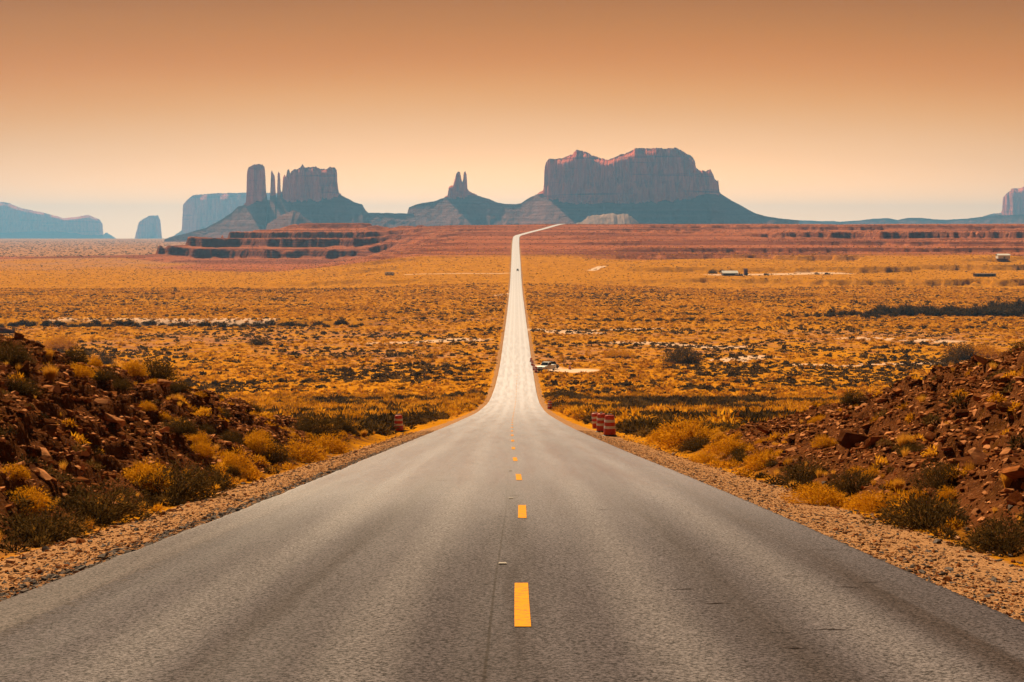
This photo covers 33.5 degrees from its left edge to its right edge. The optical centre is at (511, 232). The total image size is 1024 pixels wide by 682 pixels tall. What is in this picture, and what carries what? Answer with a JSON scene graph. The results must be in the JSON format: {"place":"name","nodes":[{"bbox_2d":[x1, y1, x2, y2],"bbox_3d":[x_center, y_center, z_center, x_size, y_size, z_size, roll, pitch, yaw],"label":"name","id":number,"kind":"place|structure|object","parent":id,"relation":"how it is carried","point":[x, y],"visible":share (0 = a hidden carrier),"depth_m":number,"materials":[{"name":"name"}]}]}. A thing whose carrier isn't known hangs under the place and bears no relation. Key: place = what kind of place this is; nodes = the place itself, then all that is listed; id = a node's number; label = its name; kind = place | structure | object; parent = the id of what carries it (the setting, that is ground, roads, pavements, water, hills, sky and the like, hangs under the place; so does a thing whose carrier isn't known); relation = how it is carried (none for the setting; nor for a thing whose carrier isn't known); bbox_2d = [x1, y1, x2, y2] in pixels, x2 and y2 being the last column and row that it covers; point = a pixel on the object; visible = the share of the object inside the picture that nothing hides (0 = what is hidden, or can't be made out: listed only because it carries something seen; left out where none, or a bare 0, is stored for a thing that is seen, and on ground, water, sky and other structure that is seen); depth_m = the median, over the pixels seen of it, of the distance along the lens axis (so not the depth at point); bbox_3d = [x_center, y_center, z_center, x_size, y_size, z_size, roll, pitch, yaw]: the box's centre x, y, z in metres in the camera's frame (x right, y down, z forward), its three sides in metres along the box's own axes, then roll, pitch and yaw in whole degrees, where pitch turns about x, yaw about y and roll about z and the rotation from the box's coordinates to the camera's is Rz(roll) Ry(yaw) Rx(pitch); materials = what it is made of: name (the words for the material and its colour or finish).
{"place":"outdoors","nodes":[
{"label":"outdoors","id":0,"kind":"place"},
{"bbox_2d":[0,224,1023,681],"bbox_3d":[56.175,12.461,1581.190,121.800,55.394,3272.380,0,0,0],"label":"road","id":1,"kind":"structure","parent":0,"point":[384,566],"depth_m":15.85,"materials":[{"name":"asphalt"}]},
{"bbox_2d":[511,383,530,625],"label":"line","id":2,"kind":"object","parent":1,"relation":"on","point":[521,607],"visible":0.96,"depth_m":14.89,"materials":[{"name":"yellow paint"}]},
{"bbox_2d":[0,223,1023,621],"bbox_3d":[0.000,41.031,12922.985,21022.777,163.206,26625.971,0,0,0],"label":"ground","id":3,"kind":"structure","parent":0,"point":[338,243],"depth_m":895.95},
{"bbox_2d":[0,462,30,480],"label":"golden bush","id":4,"kind":"object","parent":3,"relation":"on","point":[17,468],"visible":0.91,"depth_m":27.71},
{"bbox_2d":[0,337,36,365],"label":"sage bush","id":5,"kind":"object","parent":3,"relation":"on","point":[13,354],"visible":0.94,"depth_m":39.36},
{"bbox_2d":[3,372,44,395],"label":"sage bush","id":6,"kind":"object","parent":3,"relation":"on","point":[23,391],"visible":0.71,"depth_m":36.67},
{"bbox_2d":[19,360,28,371],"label":"stone","id":7,"kind":"object","parent":3,"relation":"on","point":[24,367],"visible":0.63,"depth_m":38.79,"materials":[{"name":"brown stone"}]},
{"bbox_2d":[5,483,57,515],"bbox_3d":[-7.648,4.175,26.729,1.054,0.492,1.035,0,0,-44],"label":"golden bush","id":8,"kind":"object","parent":3,"relation":"on","point":[43,498],"visible":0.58,"depth_m":26.67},
{"bbox_2d":[39,364,59,381],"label":"grass tuft","id":9,"kind":"object","parent":3,"relation":"on","point":[50,373],"visible":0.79,"depth_m":40.24,"materials":[{"name":"plant"}]},
{"bbox_2d":[41,424,57,437],"bbox_3d":[-9.069,3.928,33.129,0.357,0.508,0.126,-7,-41,19],"label":"stone","id":10,"kind":"object","parent":3,"relation":"on","point":[51,429],"visible":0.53,"depth_m":33.16,"materials":[{"name":"red stone"}]},
{"bbox_2d":[0,202,103,238],"bbox_3d":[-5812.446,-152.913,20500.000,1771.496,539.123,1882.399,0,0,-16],"label":"mesa","id":11,"kind":"structure","parent":3,"relation":"on","point":[16,222],"depth_m":19876.85,"materials":[{"name":"stone"}]},
{"bbox_2d":[0,501,103,546],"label":"sage bush","id":12,"kind":"object","parent":3,"relation":"on","point":[56,527],"visible":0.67,"depth_m":25.14,"materials":[{"name":"plant"}]},
{"bbox_2d":[43,333,79,348],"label":"golden bush","id":13,"kind":"object","parent":3,"relation":"on","point":[53,341],"visible":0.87,"depth_m":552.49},
{"bbox_2d":[64,343,90,363],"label":"sage bush","id":14,"kind":"object","parent":3,"relation":"on","point":[71,354],"visible":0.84,"depth_m":50.40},
{"bbox_2d":[68,362,95,377],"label":"golden bush","id":15,"kind":"object","parent":3,"relation":"on","point":[83,371],"visible":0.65,"depth_m":44.16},
{"bbox_2d":[0,240,185,256],"bbox_3d":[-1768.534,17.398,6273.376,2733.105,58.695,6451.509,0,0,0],"label":"plain scrub","id":16,"kind":"object","parent":3,"relation":"on","point":[96,251],"visible":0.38,"depth_m":4950.93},
{"bbox_2d":[87,355,102,366],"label":"golden bush","id":17,"kind":"object","parent":3,"relation":"on","point":[97,362],"visible":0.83,"depth_m":53.20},
{"bbox_2d":[94,352,116,363],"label":"sage bush","id":18,"kind":"object","parent":3,"relation":"on","point":[110,360],"visible":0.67,"depth_m":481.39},
{"bbox_2d":[91,364,120,381],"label":"sage bush","id":19,"kind":"object","parent":3,"relation":"on","point":[107,375],"visible":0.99,"depth_m":45.93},
{"bbox_2d":[58,475,159,526],"bbox_3d":[-7.031,4.594,29.012,2.203,0.877,2.081,0,0,8],"label":"sage bush","id":20,"kind":"object","parent":3,"relation":"on","point":[109,514],"visible":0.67,"depth_m":28.89,"materials":[{"name":"plant"}]},
{"bbox_2d":[104,413,124,426],"bbox_3d":[-9.479,4.497,40.645,0.396,0.173,0.652,5,-22,32],"label":"stone","id":21,"kind":"object","parent":3,"relation":"on","point":[110,418],"visible":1,"depth_m":40.48,"materials":[{"name":"stone"}]},
{"bbox_2d":[110,376,134,390],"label":"sage bush","id":22,"kind":"object","parent":3,"relation":"on","point":[123,384],"visible":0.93,"depth_m":46.43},
{"bbox_2d":[121,358,149,376],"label":"golden bush","id":23,"kind":"object","parent":3,"relation":"on","point":[137,370],"visible":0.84,"depth_m":55.90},
{"bbox_2d":[121,456,173,492],"bbox_3d":[-7.629,4.977,35.197,1.368,0.744,1.391,0,0,0],"label":"golden bush","id":24,"kind":"object","parent":3,"relation":"on","point":[136,471],"visible":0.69,"depth_m":35.10,"materials":[{"name":"plant"}]},
{"bbox_2d":[138,400,156,411],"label":"golden bush","id":25,"kind":"object","parent":3,"relation":"on","point":[148,406],"visible":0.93,"depth_m":45.19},
{"bbox_2d":[135,215,161,238],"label":"butte","id":26,"kind":"object","parent":3,"relation":"on","point":[148,227],"visible":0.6,"depth_m":19384.78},
{"bbox_2d":[140,353,180,380],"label":"sage bush","id":27,"kind":"object","parent":3,"relation":"on","point":[159,374],"visible":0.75,"depth_m":60.62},
{"bbox_2d":[0,334,360,538],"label":"rubble","id":28,"kind":"object","parent":3,"relation":"on","point":[37,469],"visible":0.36,"depth_m":40.71,"materials":[{"name":"red stone"}]},
{"bbox_2d":[170,379,192,392],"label":"sage bush","id":29,"kind":"object","parent":3,"relation":"on","point":[173,386],"visible":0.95,"depth_m":54.38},
{"bbox_2d":[132,454,230,500],"bbox_3d":[-7.118,5.161,35.471,2.600,1.118,2.773,0,0,-7],"label":"sage bush","id":30,"kind":"object","parent":3,"relation":"on","point":[180,488],"visible":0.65,"depth_m":35.30,"materials":[{"name":"plant"}]},
{"bbox_2d":[160,413,204,435],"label":"sage bush","id":31,"kind":"object","parent":3,"relation":"on","point":[183,427],"visible":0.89,"depth_m":43.37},
{"bbox_2d":[187,429,212,444],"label":"golden bush","id":32,"kind":"object","parent":3,"relation":"on","point":[199,437],"visible":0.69,"depth_m":44.43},
{"bbox_2d":[189,439,216,457],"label":"golden bush","id":33,"kind":"object","parent":3,"relation":"on","point":[202,449],"visible":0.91,"depth_m":43.58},
{"bbox_2d":[201,422,215,434],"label":"sage bush","id":34,"kind":"object","parent":3,"relation":"on","point":[209,430],"visible":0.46,"depth_m":49.71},
{"bbox_2d":[192,462,241,490],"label":"sage bush","id":35,"kind":"object","parent":3,"relation":"on","point":[224,478],"visible":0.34,"depth_m":39.76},
{"bbox_2d":[174,193,276,235],"bbox_3d":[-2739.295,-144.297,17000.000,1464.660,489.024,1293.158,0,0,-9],"label":"mesa","id":36,"kind":"structure","parent":3,"relation":"on","point":[200,211],"depth_m":16550.80,"materials":[{"name":"stone"}]},
{"bbox_2d":[217,428,244,444],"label":"sage bush","id":37,"kind":"object","parent":3,"relation":"on","point":[228,437],"visible":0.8,"depth_m":48.71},
{"bbox_2d":[225,464,242,476],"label":"sage bush","id":38,"kind":"object","parent":3,"relation":"on","point":[234,472],"visible":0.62,"depth_m":44.12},
{"bbox_2d":[217,444,258,476],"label":"golden bush","id":39,"kind":"object","parent":3,"relation":"on","point":[229,460],"visible":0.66,"depth_m":44.66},
{"bbox_2d":[248,335,271,344],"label":"sage bush","id":40,"kind":"object","parent":3,"relation":"on","point":[261,341],"visible":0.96,"depth_m":571.31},
{"bbox_2d":[242,427,279,453],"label":"golden bush","id":41,"kind":"object","parent":3,"relation":"on","point":[256,448],"visible":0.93,"depth_m":52.16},
{"bbox_2d":[258,435,296,464],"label":"sage bush","id":42,"kind":"object","parent":3,"relation":"on","point":[276,455],"visible":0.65,"depth_m":52.36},
{"bbox_2d":[266,210,312,229],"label":"rock mound","id":43,"kind":"object","parent":3,"relation":"on","point":[290,218],"visible":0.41,"depth_m":6847.10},
{"bbox_2d":[164,164,415,241],"bbox_3d":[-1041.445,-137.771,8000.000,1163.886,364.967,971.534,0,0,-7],"label":"castle butte","id":44,"kind":"object","parent":3,"relation":"on","point":[313,194],"visible":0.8,"depth_m":7909.84,"materials":[{"name":"stone"}]},
{"bbox_2d":[280,436,329,462],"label":"golden bush","id":45,"kind":"object","parent":3,"relation":"on","point":[306,458],"visible":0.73,"depth_m":57.61,"materials":[{"name":"plant"}]},
{"bbox_2d":[288,407,348,439],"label":"sage bush","id":46,"kind":"object","parent":3,"relation":"on","point":[315,427],"visible":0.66,"depth_m":71.33,"materials":[{"name":"plant"}]},
{"bbox_2d":[307,432,349,453],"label":"golden bush","id":47,"kind":"object","parent":3,"relation":"on","point":[339,448],"visible":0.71,"depth_m":67.79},
{"bbox_2d":[328,416,357,431],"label":"sage bush","id":48,"kind":"object","parent":3,"relation":"on","point":[346,424],"visible":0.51,"depth_m":87.66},
{"bbox_2d":[337,409,367,419],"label":"golden bush","id":49,"kind":"object","parent":3,"relation":"on","point":[356,413],"visible":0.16,"depth_m":142.71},
{"bbox_2d":[394,414,403,431],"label":"traffic drum","id":50,"kind":"object","parent":3,"relation":"on","point":[398,419],"visible":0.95,"depth_m":112.51,"materials":[{"name":"red plastic"}]},
{"bbox_2d":[407,172,513,225],"bbox_3d":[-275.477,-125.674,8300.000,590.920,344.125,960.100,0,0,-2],"label":"spire butte","id":51,"kind":"object","parent":3,"relation":"on","point":[460,203],"visible":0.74,"depth_m":8215.20,"materials":[{"name":"stone"}]},
{"bbox_2d":[0,246,1021,290],"bbox_3d":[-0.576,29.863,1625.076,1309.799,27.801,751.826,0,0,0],"label":"ridge grass","id":52,"kind":"structure","parent":3,"relation":"on","point":[299,269],"depth_m":1552.86,"materials":[{"name":"plant"}]},
{"bbox_2d":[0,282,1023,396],"bbox_3d":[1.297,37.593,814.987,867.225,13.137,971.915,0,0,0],"label":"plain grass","id":53,"kind":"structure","parent":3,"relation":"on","point":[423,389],"depth_m":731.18,"materials":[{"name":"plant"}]},
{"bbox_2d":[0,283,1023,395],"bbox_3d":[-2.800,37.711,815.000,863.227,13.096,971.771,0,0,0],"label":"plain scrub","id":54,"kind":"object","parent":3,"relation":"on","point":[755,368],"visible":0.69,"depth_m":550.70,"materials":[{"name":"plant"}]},
{"bbox_2d":[0,430,1023,621],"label":"gravel","id":55,"kind":"structure","parent":3,"relation":"on","point":[80,541],"depth_m":24.78,"materials":[{"name":"gravel"}]},
{"bbox_2d":[0,345,1023,557],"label":"verge scrub","id":56,"kind":"object","parent":3,"relation":"on","point":[14,542],"visible":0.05,"depth_m":29.82,"materials":[{"name":"plant"}]},
{"bbox_2d":[0,223,1023,289],"bbox_3d":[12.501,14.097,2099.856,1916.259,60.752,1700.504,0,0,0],"label":"ridge scrub","id":57,"kind":"object","parent":3,"relation":"on","point":[504,264],"visible":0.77,"depth_m":1961.70,"materials":[{"name":"plant"}]},
{"bbox_2d":[0,354,1023,541],"bbox_3d":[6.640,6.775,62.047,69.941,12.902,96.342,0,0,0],"label":"verge grass","id":58,"kind":"structure","parent":3,"relation":"on","point":[717,463],"depth_m":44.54,"materials":[{"name":"plant"}]},
{"bbox_2d":[217,390,870,438],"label":"valley scrub","id":59,"kind":"object","parent":3,"relation":"on","point":[383,424],"visible":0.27,"depth_m":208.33,"materials":[{"name":"plant"}]},
{"bbox_2d":[537,362,555,370],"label":"pickup truck","id":60,"kind":"object","parent":3,"relation":"on","point":[546,365],"visible":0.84,"depth_m":438.90,"materials":[{"name":"white paint"}]},
{"bbox_2d":[596,412,604,431],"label":"traffic drum","id":61,"kind":"object","parent":3,"relation":"on","point":[600,421],"visible":0.75,"depth_m":110.44,"materials":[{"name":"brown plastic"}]},
{"bbox_2d":[576,213,638,223],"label":"rock mound","id":62,"kind":"object","parent":3,"relation":"on","point":[610,218],"visible":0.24,"depth_m":6757.44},
{"bbox_2d":[602,413,616,436],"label":"traffic drum","id":63,"kind":"object","parent":3,"relation":"on","point":[609,425],"visible":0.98,"depth_m":96.99,"materials":[{"name":"red plastic"}]},
{"bbox_2d":[600,347,635,357],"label":"golden bush","id":64,"kind":"object","parent":3,"relation":"on","point":[613,353],"visible":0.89,"depth_m":507.33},
{"bbox_2d":[503,147,798,224],"bbox_3d":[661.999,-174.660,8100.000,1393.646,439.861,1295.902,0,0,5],"label":"great butte","id":65,"kind":"object","parent":3,"relation":"on","point":[674,185],"visible":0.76,"depth_m":7862.98,"materials":[{"name":"stone"}]},
{"bbox_2d":[645,425,675,443],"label":"golden bush","id":66,"kind":"object","parent":3,"relation":"on","point":[655,434],"visible":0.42,"depth_m":82.59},
{"bbox_2d":[659,342,703,363],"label":"sage bush","id":67,"kind":"object","parent":3,"relation":"on","point":[677,357],"visible":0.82,"depth_m":482.43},
{"bbox_2d":[651,412,719,451],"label":"golden bush","id":68,"kind":"object","parent":3,"relation":"on","point":[667,438],"visible":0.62,"depth_m":70.84,"materials":[{"name":"plant"}]},
{"bbox_2d":[676,433,713,452],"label":"sage bush","id":69,"kind":"object","parent":3,"relation":"on","point":[695,446],"visible":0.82,"depth_m":67.81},
{"bbox_2d":[690,451,721,462],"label":"golden bush","id":70,"kind":"object","parent":3,"relation":"on","point":[706,458],"visible":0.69,"depth_m":56.41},
{"bbox_2d":[702,432,749,455],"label":"golden bush","id":71,"kind":"object","parent":3,"relation":"on","point":[724,445],"visible":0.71,"depth_m":58.14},
{"bbox_2d":[727,450,749,461],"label":"sage bush","id":72,"kind":"object","parent":3,"relation":"on","point":[738,455],"visible":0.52,"depth_m":54.08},
{"bbox_2d":[742,446,779,471],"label":"golden bush","id":73,"kind":"object","parent":3,"relation":"on","point":[753,462],"visible":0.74,"depth_m":49.16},
{"bbox_2d":[775,454,832,485],"bbox_3d":[7.223,5.898,42.246,1.638,0.794,1.779,0,0,-39],"label":"sage bush","id":74,"kind":"object","parent":3,"relation":"on","point":[795,471],"visible":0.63,"depth_m":42.14,"materials":[{"name":"plant"}]},
{"bbox_2d":[777,480,849,506],"bbox_3d":[5.910,5.070,33.032,1.517,0.551,1.490,0,0,21],"label":"golden bush","id":75,"kind":"object","parent":3,"relation":"on","point":[832,499],"visible":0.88,"depth_m":32.87,"materials":[{"name":"plant"}]},
{"bbox_2d":[810,433,838,447],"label":"golden bush","id":76,"kind":"object","parent":3,"relation":"on","point":[831,442],"visible":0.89,"depth_m":46.93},
{"bbox_2d":[837,387,866,404],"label":"sage bush","id":77,"kind":"object","parent":3,"relation":"on","point":[848,399],"visible":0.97,"depth_m":56.38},
{"bbox_2d":[825,464,879,494],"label":"sage bush","id":78,"kind":"object","parent":3,"relation":"on","point":[851,487],"visible":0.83,"depth_m":35.94,"materials":[{"name":"plant"}]},
{"bbox_2d":[837,429,868,449],"bbox_3d":[8.707,5.318,43.268,0.864,0.537,0.450,28,2,4],"label":"boulder","id":79,"kind":"object","parent":3,"relation":"on","point":[847,439],"visible":0.7,"depth_m":43.09,"materials":[{"name":"brown stone"}]},
{"bbox_2d":[702,346,1023,545],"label":"rubble","id":80,"kind":"object","parent":3,"relation":"on","point":[930,437],"visible":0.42,"depth_m":40.80,"materials":[{"name":"red stone"}]},
{"bbox_2d":[840,490,896,511],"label":"golden bush","id":81,"kind":"object","parent":3,"relation":"on","point":[865,499],"visible":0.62,"depth_m":31.68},
{"bbox_2d":[863,435,885,448],"bbox_3d":[8.891,5.129,41.611,0.508,0.204,0.664,-4,-33,-11],"label":"stone","id":82,"kind":"object","parent":3,"relation":"on","point":[872,440],"visible":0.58,"depth_m":41.40,"materials":[{"name":"red stone"}]},
{"bbox_2d":[890,477,904,492],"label":"grass tuft","id":83,"kind":"object","parent":3,"relation":"on","point":[898,484],"visible":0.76,"depth_m":33.05,"materials":[{"name":"plant"}]},
{"bbox_2d":[896,432,913,446],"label":"grass tuft","id":84,"kind":"object","parent":3,"relation":"on","point":[903,439],"visible":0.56,"depth_m":37.12,"materials":[{"name":"plant"}]},
{"bbox_2d":[894,301,918,315],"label":"thicket bush","id":85,"kind":"object","parent":3,"relation":"on","point":[906,310],"visible":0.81,"depth_m":842.51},
{"bbox_2d":[799,214,1023,223],"bbox_3d":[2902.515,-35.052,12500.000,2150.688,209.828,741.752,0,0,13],"label":"mesa","id":86,"kind":"structure","parent":3,"relation":"on","point":[1008,219],"depth_m":12430.54,"materials":[{"name":"stone"}]},
{"bbox_2d":[897,440,928,455],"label":"sage bush","id":87,"kind":"object","parent":3,"relation":"on","point":[913,449],"visible":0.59,"depth_m":35.89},
{"bbox_2d":[902,486,926,501],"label":"golden bush","id":88,"kind":"object","parent":3,"relation":"on","point":[909,494],"visible":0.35,"depth_m":30.73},
{"bbox_2d":[860,484,976,531],"bbox_3d":[6.617,4.423,27.237,2.008,0.858,1.932,0,0,-34],"label":"sage bush","id":89,"kind":"object","parent":3,"relation":"on","point":[926,521],"visible":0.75,"depth_m":27.14,"materials":[{"name":"plant"}]},
{"bbox_2d":[906,456,966,491],"bbox_3d":[7.720,4.307,30.494,1.300,0.678,1.218,0,0,13],"label":"sage bush","id":90,"kind":"object","parent":3,"relation":"on","point":[937,480],"visible":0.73,"depth_m":30.39,"materials":[{"name":"plant"}]},
{"bbox_2d":[936,354,961,364],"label":"sage bush","id":91,"kind":"object","parent":3,"relation":"on","point":[948,360],"visible":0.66,"depth_m":485.40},
{"bbox_2d":[937,485,961,502],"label":"golden bush","id":92,"kind":"object","parent":3,"relation":"on","point":[944,492],"visible":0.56,"depth_m":28.94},
{"bbox_2d":[944,305,967,315],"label":"thicket bush","id":93,"kind":"object","parent":3,"relation":"on","point":[957,312],"visible":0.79,"depth_m":844.58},
{"bbox_2d":[939,342,983,359],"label":"sage bush","id":94,"kind":"object","parent":3,"relation":"on","point":[959,353],"visible":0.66,"depth_m":509.03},
{"bbox_2d":[954,409,968,418],"bbox_3d":[9.658,3.898,36.499,0.300,0.168,0.226,1,24,35],"label":"boulder","id":95,"kind":"object","parent":3,"relation":"on","point":[958,413],"visible":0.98,"depth_m":36.45,"materials":[{"name":"brown stone"}]},
{"bbox_2d":[953,456,984,466],"bbox_3d":[8.476,4.274,31.220,0.438,0.214,0.774,6,6,-26],"label":"boulder","id":96,"kind":"object","parent":3,"relation":"on","point":[971,460],"visible":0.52,"depth_m":31.23,"materials":[{"name":"brown stone"}]},
{"bbox_2d":[964,303,984,316],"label":"thicket bush","id":97,"kind":"object","parent":3,"relation":"on","point":[975,311],"visible":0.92,"depth_m":848.16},
{"bbox_2d":[968,447,986,460],"bbox_3d":[8.705,4.178,31.381,0.516,0.110,0.689,7,27,-16],"label":"stone","id":98,"kind":"object","parent":3,"relation":"on","point":[975,453],"visible":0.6,"depth_m":31.42,"materials":[{"name":"stone"}]},
{"bbox_2d":[973,354,987,364],"bbox_3d":[11.581,3.166,41.683,0.726,0.170,0.405,30,4,5],"label":"stone","id":99,"kind":"object","parent":3,"relation":"on","point":[982,360],"visible":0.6,"depth_m":41.55,"materials":[{"name":"stone"}]},
{"bbox_2d":[973,273,995,276],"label":"long shed","id":100,"kind":"structure","parent":3,"relation":"on","point":[984,274],"depth_m":1405.72,"materials":[{"name":"black"}]},
{"bbox_2d":[946,507,1023,553],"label":"sage bush","id":101,"kind":"object","parent":3,"relation":"on","point":[980,537],"visible":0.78,"depth_m":23.16,"materials":[{"name":"plant"}]},
{"bbox_2d":[968,340,1002,356],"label":"golden bush","id":102,"kind":"object","parent":3,"relation":"on","point":[986,350],"visible":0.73,"depth_m":518.98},
{"bbox_2d":[986,306,1011,316],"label":"thicket bush","id":103,"kind":"object","parent":3,"relation":"on","point":[1002,313],"visible":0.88,"depth_m":854.18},
{"bbox_2d":[983,187,1023,216],"bbox_3d":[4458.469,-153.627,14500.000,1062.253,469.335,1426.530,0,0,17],"label":"butte","id":104,"kind":"object","parent":3,"relation":"on","point":[1013,202],"visible":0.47,"depth_m":14342.76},
{"bbox_2d":[997,403,1011,412],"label":"boulder","id":105,"kind":"object","parent":3,"relation":"on","point":[1003,407],"visible":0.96,"depth_m":33.90,"materials":[{"name":"brown stone"}]},
{"bbox_2d":[999,474,1012,487],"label":"grass tuft","id":106,"kind":"object","parent":3,"relation":"on","point":[1006,481],"visible":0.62,"depth_m":26.71,"materials":[{"name":"plant"}]},
{"bbox_2d":[1000,465,1023,479],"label":"stone","id":107,"kind":"object","parent":3,"relation":"on","point":[1015,472],"visible":0.94,"depth_m":26.26,"materials":[{"name":"red stone"}]},
{"bbox_2d":[1004,306,1023,316],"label":"thicket bush","id":108,"kind":"object","parent":3,"relation":"on","point":[1014,310],"visible":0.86,"depth_m":856.49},
{"bbox_2d":[1006,490,1023,504],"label":"stone","id":109,"kind":"object","parent":3,"relation":"on","point":[1014,497],"visible":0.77,"depth_m":25.04,"materials":[{"name":"red stone"}]},
{"bbox_2d":[0,0,1023,238],"label":"sky","id":110,"kind":"structure","parent":0,"point":[118,113],"materials":[{"name":"orange"}]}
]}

